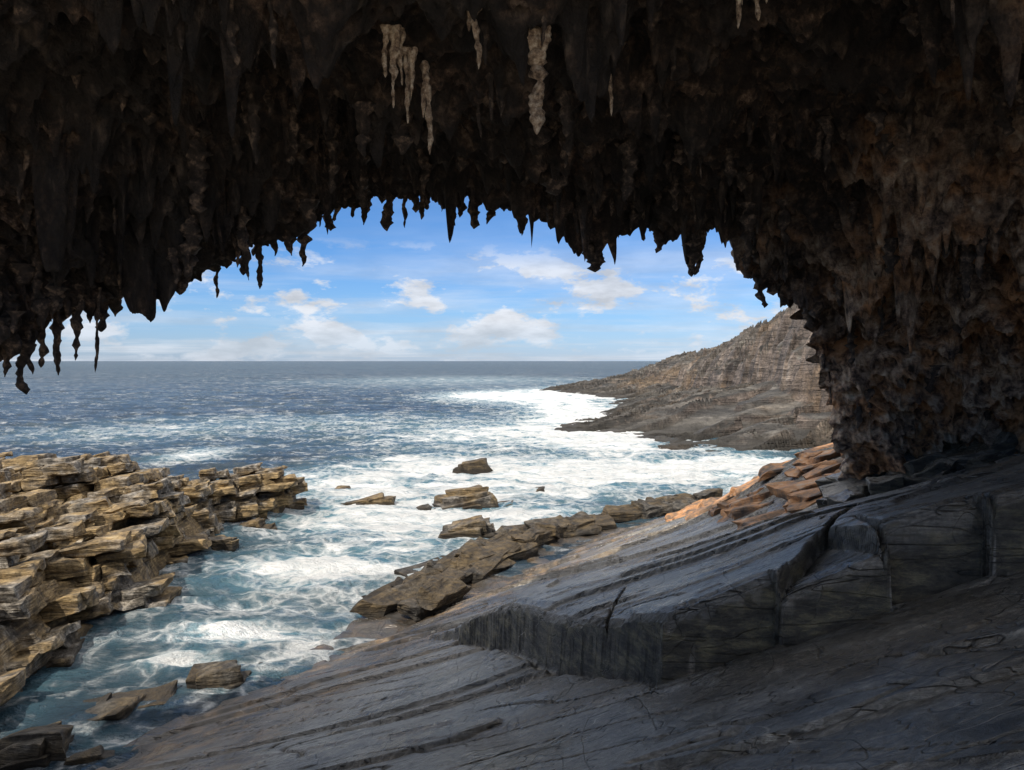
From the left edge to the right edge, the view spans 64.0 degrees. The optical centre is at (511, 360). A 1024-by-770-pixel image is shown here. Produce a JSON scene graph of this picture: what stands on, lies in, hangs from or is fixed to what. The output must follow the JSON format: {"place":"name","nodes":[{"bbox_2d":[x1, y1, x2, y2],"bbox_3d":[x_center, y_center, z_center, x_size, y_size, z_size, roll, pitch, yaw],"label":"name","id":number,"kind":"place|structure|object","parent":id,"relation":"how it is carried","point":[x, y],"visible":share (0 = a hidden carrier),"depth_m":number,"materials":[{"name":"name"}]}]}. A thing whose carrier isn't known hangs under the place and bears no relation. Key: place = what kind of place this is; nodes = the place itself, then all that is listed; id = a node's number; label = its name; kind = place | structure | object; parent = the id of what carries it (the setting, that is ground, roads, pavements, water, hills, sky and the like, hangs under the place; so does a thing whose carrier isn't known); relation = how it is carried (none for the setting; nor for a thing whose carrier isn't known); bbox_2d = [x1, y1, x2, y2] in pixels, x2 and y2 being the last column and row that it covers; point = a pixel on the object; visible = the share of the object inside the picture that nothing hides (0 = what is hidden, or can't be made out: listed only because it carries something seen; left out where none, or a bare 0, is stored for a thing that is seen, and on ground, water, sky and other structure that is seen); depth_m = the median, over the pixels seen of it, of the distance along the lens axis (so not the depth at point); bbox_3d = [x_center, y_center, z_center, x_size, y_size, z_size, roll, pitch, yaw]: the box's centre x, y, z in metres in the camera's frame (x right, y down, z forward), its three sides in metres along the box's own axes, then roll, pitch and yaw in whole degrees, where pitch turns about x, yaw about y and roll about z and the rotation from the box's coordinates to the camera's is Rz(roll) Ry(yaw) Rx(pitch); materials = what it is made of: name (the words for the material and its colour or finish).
{"place":"outdoors","nodes":[
{"label":"outdoors","id":0,"kind":"place"},
{"bbox_2d":[2,196,787,360],"label":"sky","id":1,"kind":"structure","parent":0,"point":[366,292],"materials":[{"name":"blue"}]},
{"bbox_2d":[0,361,809,769],"bbox_3d":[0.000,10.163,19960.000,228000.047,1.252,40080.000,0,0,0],"label":"sea","id":2,"kind":"structure","parent":0,"point":[298,585],"depth_m":75.27,"materials":[{"name":"liquid"}]},
{"bbox_2d":[0,721,73,769],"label":"sea rock","id":3,"kind":"object","parent":2,"relation":"in","point":[39,746],"visible":0.86,"depth_m":20.26,"materials":[{"name":"stone"}]},
{"bbox_2d":[64,745,114,764],"bbox_3d":[-10.486,9.984,20.404,1.575,0.757,0.943,0,0,0],"label":"sea rock","id":4,"kind":"object","parent":2,"relation":"in","point":[97,753],"visible":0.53,"depth_m":20.14,"materials":[{"name":"brown stone"}]},
{"bbox_2d":[83,680,177,720],"bbox_3d":[-11.449,9.999,23.434,3.804,0.872,2.780,0,0,0],"label":"sea rock","id":5,"kind":"object","parent":2,"relation":"in","point":[116,706],"visible":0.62,"depth_m":23.36,"materials":[{"name":"brown stone"}]},
{"bbox_2d":[0,451,307,706],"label":"rock reef","id":6,"kind":"object","parent":2,"relation":"in","point":[84,538],"visible":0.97,"depth_m":35.07},
{"bbox_2d":[185,660,250,688],"bbox_3d":[-8.922,9.899,25.086,2.075,1.466,1.492,0,0,0],"label":"sea rock","id":7,"kind":"object","parent":2,"relation":"in","point":[227,674],"visible":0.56,"depth_m":24.61,"materials":[{"name":"stone"}]},
{"bbox_2d":[208,535,238,551],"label":"sea rock","id":8,"kind":"object","parent":2,"relation":"in","point":[222,542],"visible":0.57,"depth_m":43.17,"materials":[{"name":"brown stone"}]},
{"bbox_2d":[239,518,276,529],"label":"sea rock","id":9,"kind":"object","parent":2,"relation":"in","point":[257,523],"visible":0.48,"depth_m":48.35,"materials":[{"name":"brown stone"}]},
{"bbox_2d":[335,485,350,488],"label":"sea rock","id":10,"kind":"object","parent":2,"relation":"in","point":[342,487],"visible":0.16,"depth_m":62.58,"materials":[{"name":"brown stone"}]},
{"bbox_2d":[341,492,395,504],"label":"sea rock","id":11,"kind":"object","parent":2,"relation":"in","point":[380,498],"visible":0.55,"depth_m":56.37,"materials":[{"name":"brown stone"}]},
{"bbox_2d":[416,504,435,510],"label":"sea rock","id":12,"kind":"object","parent":2,"relation":"in","point":[425,507],"visible":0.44,"depth_m":54.55,"materials":[{"name":"grey stone"}]},
{"bbox_2d":[438,515,495,538],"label":"sea rock","id":13,"kind":"object","parent":2,"relation":"in","point":[476,526],"visible":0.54,"depth_m":46.52,"materials":[{"name":"brown stone"}]},
{"bbox_2d":[452,458,492,474],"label":"sea rock","id":14,"kind":"object","parent":2,"relation":"in","point":[477,466],"visible":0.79,"depth_m":74.34,"materials":[{"name":"brown stone"}]},
{"bbox_2d":[432,484,513,509],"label":"sea rock","id":15,"kind":"object","parent":2,"relation":"in","point":[478,496],"visible":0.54,"depth_m":55.41,"materials":[{"name":"brown stone"}]},
{"bbox_2d":[535,486,544,491],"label":"sea rock","id":16,"kind":"object","parent":2,"relation":"in","point":[541,488],"visible":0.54,"depth_m":62.19,"materials":[{"name":"grey stone"}]},
{"bbox_2d":[0,0,1023,479],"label":"cave arch","id":17,"kind":"structure","parent":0,"point":[932,186],"depth_m":16.84,"materials":[{"name":"stone"}]},
{"bbox_2d":[379,24,405,107],"bbox_3d":[-1.841,-4.558,12.720,0.336,1.256,0.318,0,0,18],"label":"pale stalactite","id":18,"kind":"object","parent":17,"relation":"hanging from","point":[395,35],"visible":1,"depth_m":12.66},
{"bbox_2d":[402,47,417,123],"bbox_3d":[-1.609,-4.339,12.908,0.265,1.180,0.169,0,0,0],"label":"pale stalactite","id":19,"kind":"object","parent":17,"relation":"hanging from","point":[409,59],"visible":0.98,"depth_m":12.86},
{"bbox_2d":[419,60,433,153],"bbox_3d":[-1.375,-4.056,13.146,0.240,1.496,0.179,0,0,27],"label":"pale stalactite","id":20,"kind":"object","parent":17,"relation":"hanging from","point":[426,93],"visible":1,"depth_m":13.10},
{"bbox_2d":[466,9,481,68],"bbox_3d":[-0.562,-5.145,12.182,0.301,1.649,0.294,0,0,0],"label":"pale stalactite","id":21,"kind":"object","parent":17,"relation":"hanging from","point":[470,22],"visible":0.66,"depth_m":12.10},
{"bbox_2d":[0,0,1023,429],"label":"stalactites","id":22,"kind":"object","parent":17,"relation":"attached to","point":[12,342],"visible":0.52,"depth_m":17.19,"materials":[{"name":"brown stone"}]},
{"bbox_2d":[527,25,551,134],"bbox_3d":[0.372,-4.894,12.582,0.569,2.820,0.464,0,0,0],"label":"pale stalactite","id":23,"kind":"object","parent":17,"relation":"hanging from","point":[538,72],"visible":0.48,"depth_m":12.53},
{"bbox_2d":[608,74,612,115],"bbox_3d":[1.577,-4.710,13.613,0.192,1.260,0.169,0,0,25],"label":"pale stalactite","id":24,"kind":"object","parent":17,"relation":"hanging from","point":[610,88],"visible":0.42,"depth_m":13.60},
{"bbox_2d":[736,0,742,27],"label":"pale stalactite","id":25,"kind":"object","parent":17,"relation":"hanging from","point":[738,9],"visible":1,"depth_m":11.99},
{"bbox_2d":[753,0,767,20],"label":"pale stalactite","id":26,"kind":"object","parent":17,"relation":"hanging from","point":[757,10],"visible":1,"depth_m":12.05},
{"bbox_2d":[96,447,1023,769],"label":"rock platform","id":27,"kind":"object","parent":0,"point":[882,631],"visible":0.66,"depth_m":12.65,"materials":[{"name":"grey stone"}]},
{"bbox_2d":[350,488,722,621],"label":"shore ledges","id":28,"kind":"object","parent":27,"relation":"on","point":[431,587],"visible":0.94,"depth_m":38.90,"materials":[{"name":"brown stone"}]},
{"bbox_2d":[665,443,843,529],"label":"orange ledge rocks","id":29,"kind":"object","parent":27,"relation":"on","point":[813,464],"visible":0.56,"depth_m":30.20,"materials":[{"name":"brown stone"}]},
{"bbox_2d":[815,432,1020,507],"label":"fallen rocks","id":30,"kind":"object","parent":27,"relation":"on","point":[951,457],"visible":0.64,"depth_m":23.41,"materials":[{"name":"stone"}]},
{"bbox_2d":[538,303,833,451],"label":"headland","id":31,"kind":"structure","parent":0,"point":[752,387],"depth_m":122.64,"materials":[{"name":"grey stone"}]}
]}

